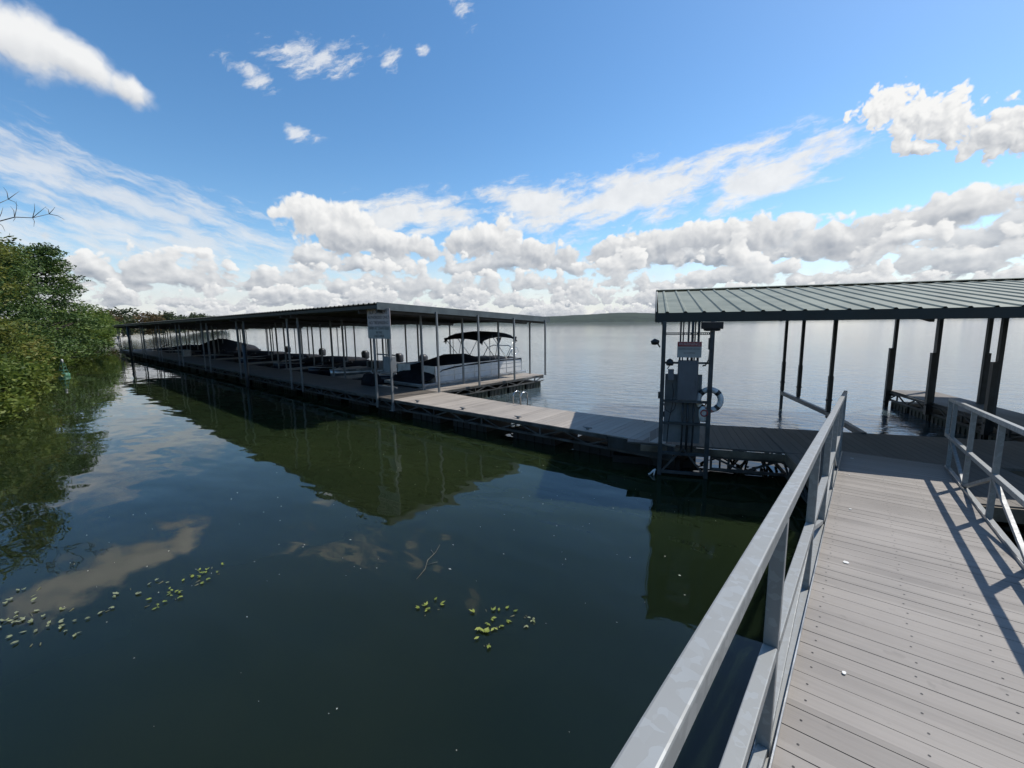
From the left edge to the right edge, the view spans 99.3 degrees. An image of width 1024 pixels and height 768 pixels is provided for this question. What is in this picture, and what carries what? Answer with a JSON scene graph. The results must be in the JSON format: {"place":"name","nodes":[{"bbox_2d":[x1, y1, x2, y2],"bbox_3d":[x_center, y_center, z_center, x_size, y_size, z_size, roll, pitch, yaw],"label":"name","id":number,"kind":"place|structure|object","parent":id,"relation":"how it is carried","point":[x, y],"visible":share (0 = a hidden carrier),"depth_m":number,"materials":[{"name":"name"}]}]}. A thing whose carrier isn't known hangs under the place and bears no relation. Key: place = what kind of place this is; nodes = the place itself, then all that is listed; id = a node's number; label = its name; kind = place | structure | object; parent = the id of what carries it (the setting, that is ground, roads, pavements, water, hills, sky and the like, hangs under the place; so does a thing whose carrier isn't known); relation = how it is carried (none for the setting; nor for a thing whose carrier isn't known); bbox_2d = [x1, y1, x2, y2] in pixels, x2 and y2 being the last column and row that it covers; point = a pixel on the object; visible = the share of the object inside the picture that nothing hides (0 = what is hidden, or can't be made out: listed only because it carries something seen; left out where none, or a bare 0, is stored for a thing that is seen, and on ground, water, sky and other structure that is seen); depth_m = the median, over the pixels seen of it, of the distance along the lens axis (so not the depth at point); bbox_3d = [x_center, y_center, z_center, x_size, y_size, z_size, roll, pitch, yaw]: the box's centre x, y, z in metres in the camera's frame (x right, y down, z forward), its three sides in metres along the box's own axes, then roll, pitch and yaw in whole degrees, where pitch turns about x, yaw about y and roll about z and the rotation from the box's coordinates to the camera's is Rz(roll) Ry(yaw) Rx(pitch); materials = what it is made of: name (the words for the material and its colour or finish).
{"place":"outdoors","nodes":[
{"label":"outdoors","id":0,"kind":"place"},
{"bbox_2d":[0,318,1023,767],"bbox_3d":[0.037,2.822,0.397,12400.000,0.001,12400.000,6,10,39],"label":"lake water","id":1,"kind":"structure","parent":0,"point":[276,642],"depth_m":5.53,"materials":[{"name":"liquid"}]},
{"bbox_2d":[0,587,40,622],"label":"water weed","id":2,"kind":"object","parent":1,"relation":"in","point":[18,611],"visible":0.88,"depth_m":4.56,"materials":[{"name":"green plant"}]},
{"bbox_2d":[0,607,89,646],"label":"water weed","id":3,"kind":"object","parent":1,"relation":"in","point":[31,620],"visible":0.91,"depth_m":4.26,"materials":[{"name":"green plant"}]},
{"bbox_2d":[59,359,69,376],"bbox_3d":[-27.081,-0.922,26.242,0.538,1.175,0.552,6,10,39],"label":"channel buoy","id":4,"kind":"object","parent":1,"relation":"on","point":[63,370],"visible":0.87,"depth_m":26.16,"materials":[{"name":"green paint"}]},
{"bbox_2d":[126,326,132,358],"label":"guide piling","id":5,"kind":"object","parent":1,"relation":"in","point":[129,342],"visible":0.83,"depth_m":40.01,"materials":[{"name":"grey paint"}]},
{"bbox_2d":[98,578,167,613],"bbox_3d":[-4.101,2.335,4.706,0.354,0.177,0.616,5,10,36],"label":"water weed","id":6,"kind":"object","parent":1,"relation":"in","point":[130,589],"visible":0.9,"depth_m":4.69,"materials":[{"name":"green plant"}]},
{"bbox_2d":[144,575,203,609],"bbox_3d":[-3.636,2.328,4.724,0.348,0.175,0.591,2,8,18],"label":"water weed","id":7,"kind":"object","parent":1,"relation":"in","point":[175,591],"visible":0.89,"depth_m":4.68,"materials":[{"name":"green plant"}]},
{"bbox_2d":[157,344,196,352],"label":"covered boat","id":8,"kind":"object","parent":1,"relation":"on","point":[175,347],"visible":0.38,"depth_m":45.43,"materials":[{"name":"fabric"}]},
{"bbox_2d":[190,562,223,579],"bbox_3d":[-3.536,2.268,5.128,0.347,0.176,0.325,2,9,21],"label":"water weed","id":9,"kind":"object","parent":1,"relation":"in","point":[206,571],"visible":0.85,"depth_m":5.08,"materials":[{"name":"green plant"}]},
{"bbox_2d":[176,339,260,354],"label":"covered boat","id":10,"kind":"object","parent":1,"relation":"on","point":[229,346],"visible":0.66,"depth_m":41.14,"materials":[{"name":"fabric"}]},
{"bbox_2d":[242,342,249,386],"bbox_3d":[-12.643,-0.333,20.763,0.178,3.300,0.178,6,10,39],"label":"guide piling","id":11,"kind":"object","parent":1,"relation":"in","point":[245,360],"visible":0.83,"depth_m":20.62,"materials":[{"name":"grey paint"}]},
{"bbox_2d":[211,346,290,361],"bbox_3d":[-20.998,-2.324,35.257,1.969,1.220,5.929,6,11,41],"label":"covered boat","id":12,"kind":"object","parent":1,"relation":"on","point":[234,355],"visible":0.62,"depth_m":34.23,"materials":[{"name":"fabric"}]},
{"bbox_2d":[238,348,325,365],"bbox_3d":[-16.241,-1.810,31.158,1.969,1.220,5.929,6,11,41],"label":"covered boat","id":13,"kind":"object","parent":1,"relation":"on","point":[267,358],"visible":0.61,"depth_m":30.07,"materials":[{"name":"fabric"}]},
{"bbox_2d":[273,350,368,371],"bbox_3d":[-11.796,-1.347,27.459,1.969,1.220,6.129,6,11,41],"label":"covered boat","id":14,"kind":"object","parent":1,"relation":"on","point":[337,359],"visible":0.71,"depth_m":26.42,"materials":[{"name":"fabric"}]},
{"bbox_2d":[112,302,549,413],"bbox_3d":[-20.093,-3.028,32.514,50.470,3.854,8.561,6,11,41],"label":"covered boat dock","id":15,"kind":"object","parent":1,"relation":"on","point":[351,389],"visible":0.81,"depth_m":18.82,"materials":[{"name":"metal"}]},
{"bbox_2d":[181,350,190,356],"bbox_3d":[-25.800,-2.450,34.432,0.760,0.517,0.500,6,11,41],"label":"dock box","id":16,"kind":"object","parent":15,"relation":"on","point":[186,353],"visible":0.86,"depth_m":34.18,"materials":[{"name":"white plastic"}]},
{"bbox_2d":[361,371,382,385],"bbox_3d":[-5.404,-0.223,16.727,0.825,0.515,0.466,6,11,41],"label":"covered grill","id":17,"kind":"object","parent":15,"relation":"on","point":[368,379],"visible":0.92,"depth_m":16.57,"materials":[{"name":"black fabric"}]},
{"bbox_2d":[367,308,390,338],"bbox_3d":[-4.066,-1.834,13.267,1.240,0.900,0.022,6,11,41],"label":"dock notice sign","id":18,"kind":"object","parent":15,"relation":"attached to","point":[380,324],"visible":0.99,"depth_m":13.25,"materials":[{"name":"white metal"}]},
{"bbox_2d":[376,339,396,388],"bbox_3d":[-3.843,-0.883,13.591,1.010,2.640,0.245,6,11,41],"label":"power pedestal","id":19,"kind":"object","parent":15,"relation":"on","point":[386,364],"visible":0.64,"depth_m":13.56,"materials":[{"name":"metal"}]},
{"bbox_2d":[308,353,403,375],"bbox_3d":[-8.530,-0.957,24.383,1.818,1.220,5.729,6,11,41],"label":"covered boat","id":20,"kind":"object","parent":1,"relation":"on","point":[322,370],"visible":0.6,"depth_m":22.85,"materials":[{"name":"fabric"}]},
{"bbox_2d":[329,354,427,378],"bbox_3d":[-6.846,-0.802,23.128,1.868,1.220,5.829,6,11,41],"label":"fishing boat","id":21,"kind":"object","parent":1,"relation":"on","point":[354,370],"visible":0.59,"depth_m":21.54,"materials":[{"name":"metal"}]},
{"bbox_2d":[378,365,396,384],"bbox_3d":[-4.004,-0.476,20.549,1.818,1.220,5.729,6,11,41],"label":"fishing boat","id":22,"kind":"object","parent":1,"relation":"on","point":[384,376],"visible":0.06,"depth_m":18.57,"materials":[{"name":"metal"}]},
{"bbox_2d":[416,597,444,615],"bbox_3d":[-0.820,2.329,4.439,0.282,0.177,0.208,-8,11,-42],"label":"water weed","id":23,"kind":"object","parent":1,"relation":"in","point":[426,603],"visible":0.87,"depth_m":4.44,"materials":[{"name":"green plant"}]},
{"bbox_2d":[384,331,525,388],"bbox_3d":[-2.187,-1.000,19.164,2.540,2.602,6.633,6,11,41],"label":"pontoon boat","id":24,"kind":"object","parent":1,"relation":"on","point":[409,374],"visible":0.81,"depth_m":18.03,"materials":[{"name":"metal"}]},
{"bbox_2d":[474,627,490,647],"bbox_3d":[-0.268,2.389,3.962,0.152,0.176,0.278,-1,8,-3],"label":"water weed","id":25,"kind":"object","parent":1,"relation":"in","point":[485,630],"visible":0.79,"depth_m":4.03,"materials":[{"name":"green plant"}]},
{"bbox_2d":[469,606,516,631],"bbox_3d":[-0.168,2.350,4.228,0.493,0.180,0.346,-2,8,-7],"label":"water weed","id":26,"kind":"object","parent":1,"relation":"in","point":[493,609],"visible":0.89,"depth_m":4.21,"materials":[{"name":"green plant"}]},
{"bbox_2d":[394,392,694,469],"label":"floating walkway","id":27,"kind":"structure","parent":1,"relation":"on","point":[607,436],"depth_m":10.50,"materials":[{"name":"beige"}]},
{"bbox_2d":[513,391,527,404],"bbox_3d":[0.247,0.716,12.537,0.300,1.033,0.345,6,10,39],"label":"swim ladder","id":28,"kind":"object","parent":27,"relation":"attached to","point":[520,396],"visible":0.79,"depth_m":12.45,"materials":[{"name":"silver metal"}]},
{"bbox_2d":[613,421,1023,523],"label":"junction platform","id":29,"kind":"structure","parent":1,"relation":"in","point":[792,445],"depth_m":7.84,"materials":[{"name":"grey wood"}]},
{"bbox_2d":[657,321,715,478],"bbox_3d":[3.131,0.329,7.923,0.901,2.960,0.210,2,8,18],"label":"utility kiosk","id":30,"kind":"object","parent":29,"relation":"attached to","point":[681,423],"visible":0.95,"depth_m":7.90,"materials":[{"name":"metal"}]},
{"bbox_2d":[651,339,659,347],"bbox_3d":[2.585,-0.736,7.824,0.173,0.162,0.119,2,8,18],"label":"spot lamp","id":31,"kind":"object","parent":30,"relation":"attached to","point":[654,341],"visible":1,"depth_m":7.79,"materials":[{"name":"black plastic"}]},
{"bbox_2d":[666,359,673,368],"bbox_3d":[2.853,-0.365,7.865,0.136,0.190,0.136,2,8,18],"label":"dome lamp","id":32,"kind":"object","parent":30,"relation":"attached to","point":[669,362],"visible":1,"depth_m":7.82,"materials":[{"name":"black plastic"}]},
{"bbox_2d":[677,342,701,357],"bbox_3d":[3.136,-0.608,7.691,0.400,0.280,0.018,2,8,18],"label":"warning sign","id":33,"kind":"object","parent":30,"relation":"attached to","point":[689,349],"visible":1,"depth_m":7.69,"materials":[{"name":"white metal"}]},
{"bbox_2d":[699,404,712,421],"bbox_3d":[3.476,0.501,7.806,0.233,0.363,0.143,2,8,18],"label":"throw bag","id":34,"kind":"object","parent":30,"relation":"hanging from","point":[702,413],"visible":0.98,"depth_m":7.79,"materials":[{"name":"white fabric"}]},
{"bbox_2d":[696,387,723,412],"bbox_3d":[3.552,0.287,7.827,0.474,0.474,0.109,2,8,18],"label":"life ring","id":35,"kind":"object","parent":30,"relation":"hanging from","point":[720,398],"visible":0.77,"depth_m":7.77,"materials":[{"name":"grey paint"}]},
{"bbox_2d":[701,322,723,330],"bbox_3d":[3.464,-0.996,7.531,0.340,0.156,0.180,2,8,18],"label":"flood lamp","id":36,"kind":"object","parent":30,"relation":"attached to","point":[712,326],"visible":1,"depth_m":7.45,"materials":[{"name":"black plastic"}]},
{"bbox_2d":[611,390,1023,767],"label":"gangway","id":37,"kind":"object","parent":29,"relation":"on","point":[908,619],"visible":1,"depth_m":2.29,"materials":[{"name":"grey metal"}]},
{"bbox_2d":[780,391,866,433],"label":"outrigger beam","id":38,"kind":"structure","parent":29,"relation":"attached to","point":[851,427],"depth_m":11.27,"materials":[{"name":"metal"}]},
{"bbox_2d":[655,277,1023,434],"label":"green roof shelter","id":39,"kind":"object","parent":29,"relation":"on","point":[990,299],"visible":0.99,"depth_m":8.63,"materials":[{"name":"metal"}]},
{"bbox_2d":[889,390,1023,441],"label":"finger dock","id":40,"kind":"object","parent":1,"relation":"on","point":[939,405],"visible":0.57,"depth_m":11.51,"materials":[{"name":"metal"}]},
{"bbox_2d":[0,0,1023,320],"label":"sky","id":41,"kind":"structure","parent":0,"point":[544,158],"materials":[{"name":"blue"}]},
{"bbox_2d":[406,312,654,324],"bbox_3d":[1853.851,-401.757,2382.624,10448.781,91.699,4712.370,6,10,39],"label":"hills","id":42,"kind":"structure","parent":0,"point":[622,317],"depth_m":3477.85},
{"bbox_3d":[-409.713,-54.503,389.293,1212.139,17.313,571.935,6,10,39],"label":"bank","id":43,"kind":"structure","parent":0,"visible":0},
{"bbox_2d":[0,353,35,422],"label":"shrub","id":44,"kind":"object","parent":43,"relation":"on","point":[6,408],"visible":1,"depth_m":13.55,"materials":[{"name":"green plant"}]},
{"bbox_2d":[0,327,61,380],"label":"shrub","id":45,"kind":"object","parent":43,"relation":"on","point":[19,341],"visible":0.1,"depth_m":20.56,"materials":[{"name":"green plant"}]},
{"bbox_2d":[0,352,62,413],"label":"shrub","id":46,"kind":"object","parent":43,"relation":"on","point":[38,370],"visible":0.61,"depth_m":15.40,"materials":[{"name":"green plant"}]},
{"bbox_2d":[0,187,62,339],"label":"leaning tree","id":47,"kind":"object","parent":43,"relation":"on","point":[8,252],"visible":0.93,"depth_m":18.63,"materials":[{"name":"green plant"}]},
{"bbox_2d":[0,316,64,394],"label":"shrub","id":48,"kind":"object","parent":43,"relation":"on","point":[28,347],"visible":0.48,"depth_m":17.23,"materials":[{"name":"green plant"}]},
{"bbox_2d":[0,239,90,357],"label":"cedar tree","id":49,"kind":"object","parent":43,"relation":"on","point":[33,293],"visible":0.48,"depth_m":24.64,"materials":[{"name":"green plant"}]},
{"bbox_2d":[20,332,78,368],"bbox_3d":[-34.069,-2.322,30.714,4.578,3.134,4.701,6,10,39],"label":"shrub","id":50,"kind":"object","parent":43,"relation":"on","point":[65,358],"visible":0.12,"depth_m":31.05,"materials":[{"name":"green plant"}]},
{"bbox_2d":[0,242,121,358],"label":"cedar tree","id":51,"kind":"object","parent":43,"relation":"on","point":[44,265],"visible":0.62,"depth_m":34.01,"materials":[{"name":"green plant"}]},
{"bbox_2d":[3,301,119,343],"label":"broadleaf tree","id":52,"kind":"object","parent":43,"relation":"on","point":[97,313],"visible":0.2,"depth_m":45.62,"materials":[{"name":"green plant"}]},
{"bbox_2d":[52,325,100,358],"bbox_3d":[-41.233,-3.760,39.780,5.463,3.647,5.397,6,10,39],"label":"shrub","id":53,"kind":"object","parent":43,"relation":"on","point":[70,331],"visible":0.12,"depth_m":39.87,"materials":[{"name":"green plant"}]},
{"bbox_2d":[45,311,123,340],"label":"broadleaf tree","id":54,"kind":"object","parent":43,"relation":"on","point":[111,319],"visible":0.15,"depth_m":60.70,"materials":[{"name":"green plant"}]},
{"bbox_2d":[51,308,126,336],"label":"russet tree","id":55,"kind":"object","parent":43,"relation":"on","point":[117,318],"visible":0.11,"depth_m":85.39,"materials":[{"name":"brown plant"}]},
{"bbox_2d":[92,328,116,346],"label":"shrub","id":56,"kind":"object","parent":43,"relation":"on","point":[111,339],"visible":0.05,"depth_m":54.96,"materials":[{"name":"green plant"}]},
{"bbox_2d":[105,306,145,336],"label":"distant tree","id":57,"kind":"object","parent":43,"relation":"on","point":[127,320],"visible":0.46,"depth_m":113.30,"materials":[{"name":"green plant"}]},
{"bbox_2d":[124,311,165,334],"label":"distant tree","id":58,"kind":"object","parent":43,"relation":"on","point":[154,317],"visible":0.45,"depth_m":123.15,"materials":[{"name":"green plant"}]},
{"bbox_2d":[143,310,178,334],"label":"distant tree","id":59,"kind":"object","parent":43,"relation":"on","point":[168,315],"visible":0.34,"depth_m":136.20,"materials":[{"name":"green plant"}]},
{"bbox_2d":[171,315,187,333],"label":"distant tree","id":60,"kind":"object","parent":43,"relation":"on","point":[184,317],"visible":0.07,"depth_m":164.48,"materials":[{"name":"green plant"}]},
{"bbox_2d":[189,312,205,330],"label":"distant tree","id":61,"kind":"object","parent":43,"relation":"on","point":[193,315],"visible":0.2,"depth_m":196.87,"materials":[{"name":"green plant"}]}
]}

